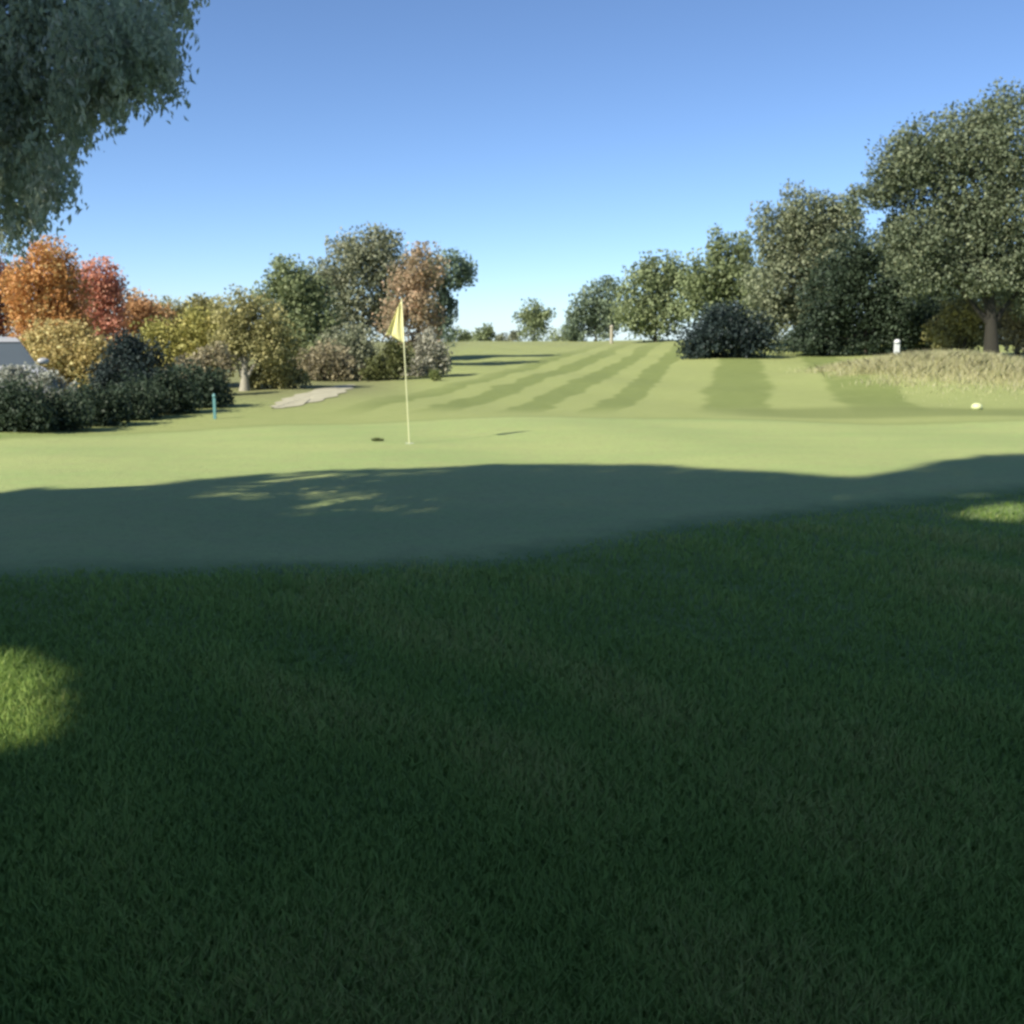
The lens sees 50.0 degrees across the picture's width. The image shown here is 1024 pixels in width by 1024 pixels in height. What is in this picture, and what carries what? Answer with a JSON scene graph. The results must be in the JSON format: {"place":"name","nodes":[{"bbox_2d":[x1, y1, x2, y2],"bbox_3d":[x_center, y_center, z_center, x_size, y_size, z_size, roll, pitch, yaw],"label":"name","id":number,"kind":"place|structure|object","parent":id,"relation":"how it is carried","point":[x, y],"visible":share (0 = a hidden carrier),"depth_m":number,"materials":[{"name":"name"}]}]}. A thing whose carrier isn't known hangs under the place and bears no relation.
{"place":"outdoors","nodes":[
{"label":"outdoors","id":0,"kind":"place"},
{"bbox_2d":[0,339,1023,1023],"bbox_3d":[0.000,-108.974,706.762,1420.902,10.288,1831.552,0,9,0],"label":"ground","id":1,"kind":"structure","parent":0,"point":[626,379],"depth_m":22.13,"materials":[{"name":"green plant"}]},
{"bbox_2d":[0,245,22,336],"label":"autumn tree","id":2,"kind":"object","parent":1,"relation":"on","point":[3,320],"visible":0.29,"depth_m":40.17,"materials":[{"name":"orange plant"}]},
{"bbox_2d":[0,373,25,429],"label":"hedge shrub","id":3,"kind":"object","parent":1,"relation":"on","point":[4,424],"visible":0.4,"depth_m":17.78,"materials":[{"name":"green plant"}]},
{"bbox_2d":[0,337,57,404],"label":"parked car","id":4,"kind":"object","parent":1,"relation":"on","point":[13,350],"visible":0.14,"depth_m":22.18,"materials":[{"name":"paint"}]},
{"bbox_2d":[0,373,62,431],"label":"hedge shrub","id":5,"kind":"object","parent":1,"relation":"on","point":[35,418],"visible":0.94,"depth_m":17.81,"materials":[{"name":"green plant"}]},
{"bbox_2d":[0,362,80,400],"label":"pale shrub","id":6,"kind":"object","parent":1,"relation":"on","point":[46,377],"visible":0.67,"depth_m":20.31,"materials":[{"name":"grey plant"}]},
{"bbox_2d":[0,230,103,346],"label":"autumn tree","id":7,"kind":"object","parent":1,"relation":"on","point":[48,284],"visible":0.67,"depth_m":36.72,"materials":[{"name":"orange plant"}]},
{"bbox_2d":[18,318,113,392],"bbox_3d":[-11.632,-4.050,28.783,2.761,2.061,1.802,0,9,0],"label":"yellow bush","id":8,"kind":"object","parent":1,"relation":"on","point":[66,357],"visible":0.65,"depth_m":28.48,"materials":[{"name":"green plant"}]},
{"bbox_2d":[41,386,98,431],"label":"hedge shrub","id":9,"kind":"object","parent":1,"relation":"on","point":[73,416],"visible":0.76,"depth_m":18.40,"materials":[{"name":"green plant"}]},
{"bbox_2d":[67,253,133,346],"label":"autumn tree","id":10,"kind":"object","parent":1,"relation":"on","point":[108,291],"visible":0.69,"depth_m":41.94,"materials":[{"name":"red plant"}]},
{"bbox_2d":[65,378,135,426],"bbox_3d":[-7.489,-1.951,19.704,1.289,0.930,1.163,0,9,0],"label":"hedge shrub","id":11,"kind":"object","parent":1,"relation":"on","point":[109,408],"visible":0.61,"depth_m":19.56,"materials":[{"name":"green plant"}]},
{"bbox_2d":[0,0,209,274],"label":"drooping tree","id":12,"kind":"object","parent":1,"relation":"on","point":[101,58],"visible":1,"depth_m":7.68,"materials":[{"name":"green plant"}]},
{"bbox_2d":[81,329,185,391],"bbox_3d":[-8.481,-3.217,24.725,2.224,1.794,1.843,0,9,0],"label":"evergreen bush","id":13,"kind":"object","parent":1,"relation":"on","point":[128,354],"visible":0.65,"depth_m":24.46,"materials":[{"name":"green plant"}]},
{"bbox_2d":[103,368,174,419],"bbox_3d":[-7.287,-2.253,21.162,1.517,1.054,1.340,0,9,0],"label":"hedge shrub","id":14,"kind":"object","parent":1,"relation":"on","point":[145,399],"visible":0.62,"depth_m":20.95,"materials":[{"name":"green plant"}]},
{"bbox_2d":[109,287,183,343],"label":"autumn tree","id":15,"kind":"object","parent":1,"relation":"on","point":[140,309],"visible":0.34,"depth_m":44.73,"materials":[{"name":"orange plant"}]},
{"bbox_2d":[139,363,204,414],"bbox_3d":[-6.944,-2.479,22.270,1.436,1.089,1.289,0,9,0],"label":"hedge shrub","id":16,"kind":"object","parent":1,"relation":"on","point":[185,397],"visible":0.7,"depth_m":22.01,"materials":[{"name":"green plant"}]},
{"bbox_2d":[130,303,235,376],"bbox_3d":[-9.252,-4.641,30.849,3.065,2.414,1.782,0,9,0],"label":"yellow green bush","id":17,"kind":"object","parent":1,"relation":"on","point":[187,334],"visible":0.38,"depth_m":30.35,"materials":[{"name":"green plant"}]},
{"bbox_2d":[152,292,230,340],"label":"olive tree","id":18,"kind":"object","parent":1,"relation":"on","point":[196,301],"visible":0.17,"depth_m":46.88,"materials":[{"name":"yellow plant"}]},
{"bbox_2d":[160,340,239,390],"bbox_3d":[-7.987,-3.594,27.693,2.158,1.465,1.275,0,9,0],"label":"brown bush","id":19,"kind":"object","parent":1,"relation":"on","point":[220,352],"visible":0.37,"depth_m":27.62,"materials":[{"name":"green plant"}]},
{"bbox_2d":[177,359,236,408],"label":"hedge shrub","id":20,"kind":"object","parent":1,"relation":"on","point":[222,397],"visible":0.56,"depth_m":23.50,"materials":[{"name":"green plant"}]},
{"bbox_2d":[212,394,216,418],"bbox_3d":[-5.712,-2.014,21.080,0.066,0.515,0.064,0,9,0],"label":"marker stake","id":21,"kind":"object","parent":1,"relation":"on","point":[214,407],"visible":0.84,"depth_m":21.06,"materials":[{"name":"paint"}]},
{"bbox_2d":[202,283,310,390],"bbox_3d":[-6.913,-4.662,29.619,2.932,2.989,1.713,0,9,0],"label":"olive tree","id":22,"kind":"object","parent":1,"relation":"on","point":[259,337],"visible":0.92,"depth_m":29.34,"materials":[{"name":"yellow plant"}]},
{"bbox_2d":[239,353,311,388],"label":"olive shrub","id":23,"kind":"object","parent":1,"relation":"on","point":[286,380],"visible":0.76,"depth_m":30.18,"materials":[{"name":"green plant"}]},
{"bbox_2d":[248,253,346,368],"bbox_3d":[-7.517,-7.127,39.491,3.698,4.232,2.827,0,9,0],"label":"green tree","id":24,"kind":"object","parent":1,"relation":"on","point":[298,293],"visible":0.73,"depth_m":38.87,"materials":[{"name":"green plant"}]},
{"bbox_2d":[270,385,354,407],"bbox_3d":[-4.864,-3.035,28.210,1.288,0.114,9.553,0,9,0],"label":"bunker","id":25,"kind":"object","parent":1,"relation":"on","point":[316,395],"depth_m":26.64},
{"bbox_2d":[287,338,364,381],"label":"grey shrub","id":26,"kind":"object","parent":1,"relation":"on","point":[316,364],"visible":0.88,"depth_m":34.49,"materials":[{"name":"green plant"}]},
{"bbox_2d":[313,322,388,376],"bbox_3d":[-5.377,-5.393,36.609,2.638,1.836,2.316,0,9,0],"label":"grey shrub","id":27,"kind":"object","parent":1,"relation":"on","point":[359,345],"visible":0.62,"depth_m":36.15,"materials":[{"name":"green plant"}]},
{"bbox_2d":[296,221,431,341],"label":"grey tree","id":28,"kind":"object","parent":1,"relation":"on","point":[357,260],"visible":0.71,"depth_m":44.41,"materials":[{"name":"green plant"}]},
{"bbox_2d":[358,337,415,380],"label":"dark shrub","id":29,"kind":"object","parent":1,"relation":"on","point":[394,349],"visible":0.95,"depth_m":34.55,"materials":[{"name":"green plant"}]},
{"bbox_2d":[371,240,449,362],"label":"autumn tree","id":30,"kind":"object","parent":1,"relation":"on","point":[417,290],"visible":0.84,"depth_m":40.98,"materials":[{"name":"brown plant"}]},
{"bbox_2d":[398,326,452,376],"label":"pale shrub","id":31,"kind":"object","parent":1,"relation":"on","point":[426,353],"visible":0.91,"depth_m":35.92,"materials":[{"name":"grey plant"}]},
{"bbox_2d":[428,370,441,380],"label":"round shrub","id":32,"kind":"object","parent":1,"relation":"on","point":[434,375],"visible":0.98,"depth_m":33.74,"materials":[{"name":"green plant"}]},
{"bbox_2d":[416,247,477,356],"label":"green tree","id":33,"kind":"object","parent":1,"relation":"on","point":[465,270],"visible":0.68,"depth_m":45.75,"materials":[{"name":"green plant"}]},
{"bbox_2d":[448,327,476,341],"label":"distant bush","id":34,"kind":"object","parent":1,"relation":"on","point":[464,335],"visible":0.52,"depth_m":106.37,"materials":[{"name":"green plant"}]},
{"bbox_2d":[471,322,496,340],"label":"distant tree","id":35,"kind":"object","parent":1,"relation":"on","point":[486,333],"visible":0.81,"depth_m":103.38,"materials":[{"name":"green plant"}]},
{"bbox_2d":[494,330,523,340],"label":"distant bush","id":36,"kind":"object","parent":1,"relation":"on","point":[513,334],"visible":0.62,"depth_m":110.38,"materials":[{"name":"green plant"}]},
{"bbox_2d":[0,436,1023,1023],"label":"rough grass","id":37,"kind":"structure","parent":1,"relation":"on","point":[384,934],"depth_m":3.75,"materials":[{"name":"green plant"}]},
{"bbox_2d":[0,418,1023,557],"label":"putting green","id":38,"kind":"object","parent":1,"relation":"on","point":[309,489],"visible":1,"depth_m":12.31,"materials":[{"name":"green plant"}]},
{"bbox_2d":[371,437,384,440],"bbox_3d":[-2.012,-1.083,16.428,0.215,0.067,0.212,0,9,0],"label":"golf hole","id":39,"kind":"object","parent":38,"relation":"on","point":[377,439],"visible":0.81,"depth_m":16.38,"materials":[{"name":"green plant"}]},
{"bbox_2d":[386,298,412,443],"bbox_3d":[-1.631,-2.018,15.928,0.377,2.120,0.120,0,9,0],"label":"flagstick","id":40,"kind":"object","parent":38,"relation":"on","point":[396,329],"visible":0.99,"depth_m":15.83,"materials":[{"name":"paint"}]},
{"bbox_2d":[0,416,1023,582],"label":"fringe","id":41,"kind":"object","parent":1,"relation":"on","point":[491,551],"visible":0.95,"depth_m":8.55,"materials":[{"name":"green plant"}]},
{"bbox_2d":[512,297,556,340],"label":"distant tree","id":42,"kind":"object","parent":1,"relation":"on","point":[534,318],"visible":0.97,"depth_m":96.26,"materials":[{"name":"green plant"}]},
{"bbox_2d":[546,324,579,340],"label":"distant bush","id":43,"kind":"object","parent":1,"relation":"on","point":[556,338],"visible":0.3,"depth_m":102.43,"materials":[{"name":"green plant"}]},
{"bbox_2d":[561,275,624,340],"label":"distant tree","id":44,"kind":"object","parent":1,"relation":"on","point":[594,306],"visible":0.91,"depth_m":80.27,"materials":[{"name":"green plant"}]},
{"bbox_2d":[610,325,613,343],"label":"pale post","id":45,"kind":"object","parent":1,"relation":"on","point":[611,333],"visible":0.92,"depth_m":65.07,"materials":[{"name":"paint"}]},
{"bbox_2d":[608,248,699,342],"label":"tree","id":46,"kind":"object","parent":1,"relation":"on","point":[642,316],"visible":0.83,"depth_m":62.38,"materials":[{"name":"green plant"}]},
{"bbox_2d":[669,223,784,344],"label":"tree","id":47,"kind":"object","parent":1,"relation":"on","point":[720,280],"visible":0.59,"depth_m":52.24,"materials":[{"name":"green plant"}]},
{"bbox_2d":[672,299,781,359],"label":"round bush","id":48,"kind":"object","parent":1,"relation":"on","point":[734,338],"visible":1,"depth_m":41.98,"materials":[{"name":"green plant"}]},
{"bbox_2d":[738,178,870,342],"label":"tree","id":49,"kind":"object","parent":1,"relation":"on","point":[794,239],"visible":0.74,"depth_m":46.17,"materials":[{"name":"green plant"}]},
{"bbox_2d":[770,223,943,355],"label":"tree","id":50,"kind":"object","parent":1,"relation":"on","point":[851,291],"visible":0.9,"depth_m":43.72,"materials":[{"name":"green plant"}]},
{"bbox_2d":[894,339,899,353],"bbox_3d":[12.480,-5.147,35.635,0.204,0.899,0.199,0,9,0],"label":"white post","id":51,"kind":"object","parent":1,"relation":"on","point":[896,345],"visible":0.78,"depth_m":35.55,"materials":[{"name":"paint"}]},
{"bbox_2d":[819,239,1022,344],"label":"tree","id":52,"kind":"object","parent":1,"relation":"on","point":[952,296],"visible":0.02,"depth_m":54.30,"materials":[{"name":"green plant"}]},
{"bbox_2d":[840,77,1023,354],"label":"broad tree","id":53,"kind":"object","parent":1,"relation":"on","point":[921,247],"visible":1,"depth_m":38.23,"materials":[{"name":"green plant"}]},
{"bbox_2d":[919,292,984,352],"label":"olive shrub","id":54,"kind":"object","parent":1,"relation":"on","point":[955,325],"visible":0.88,"depth_m":42.23,"materials":[{"name":"green plant"}]},
{"bbox_2d":[971,403,981,409],"bbox_3d":[9.924,-2.220,23.453,0.230,0.217,0.230,0,9,0],"label":"tee marker","id":55,"kind":"object","parent":1,"relation":"on","point":[976,406],"visible":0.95,"depth_m":23.37,"materials":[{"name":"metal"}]},
{"bbox_2d":[995,295,1023,356],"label":"brown shrub","id":56,"kind":"object","parent":1,"relation":"on","point":[1012,330],"visible":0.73,"depth_m":41.25,"materials":[{"name":"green plant"}]},
{"bbox_2d":[0,0,1023,340],"label":"sky","id":57,"kind":"structure","parent":0,"point":[555,144],"materials":[{"name":"blue"}]},
{"bbox_2d":[787,347,1023,405],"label":"tall grass","id":58,"kind":"structure","parent":0,"point":[958,363],"depth_m":28.91,"materials":[{"name":"beige plant"}]}
]}

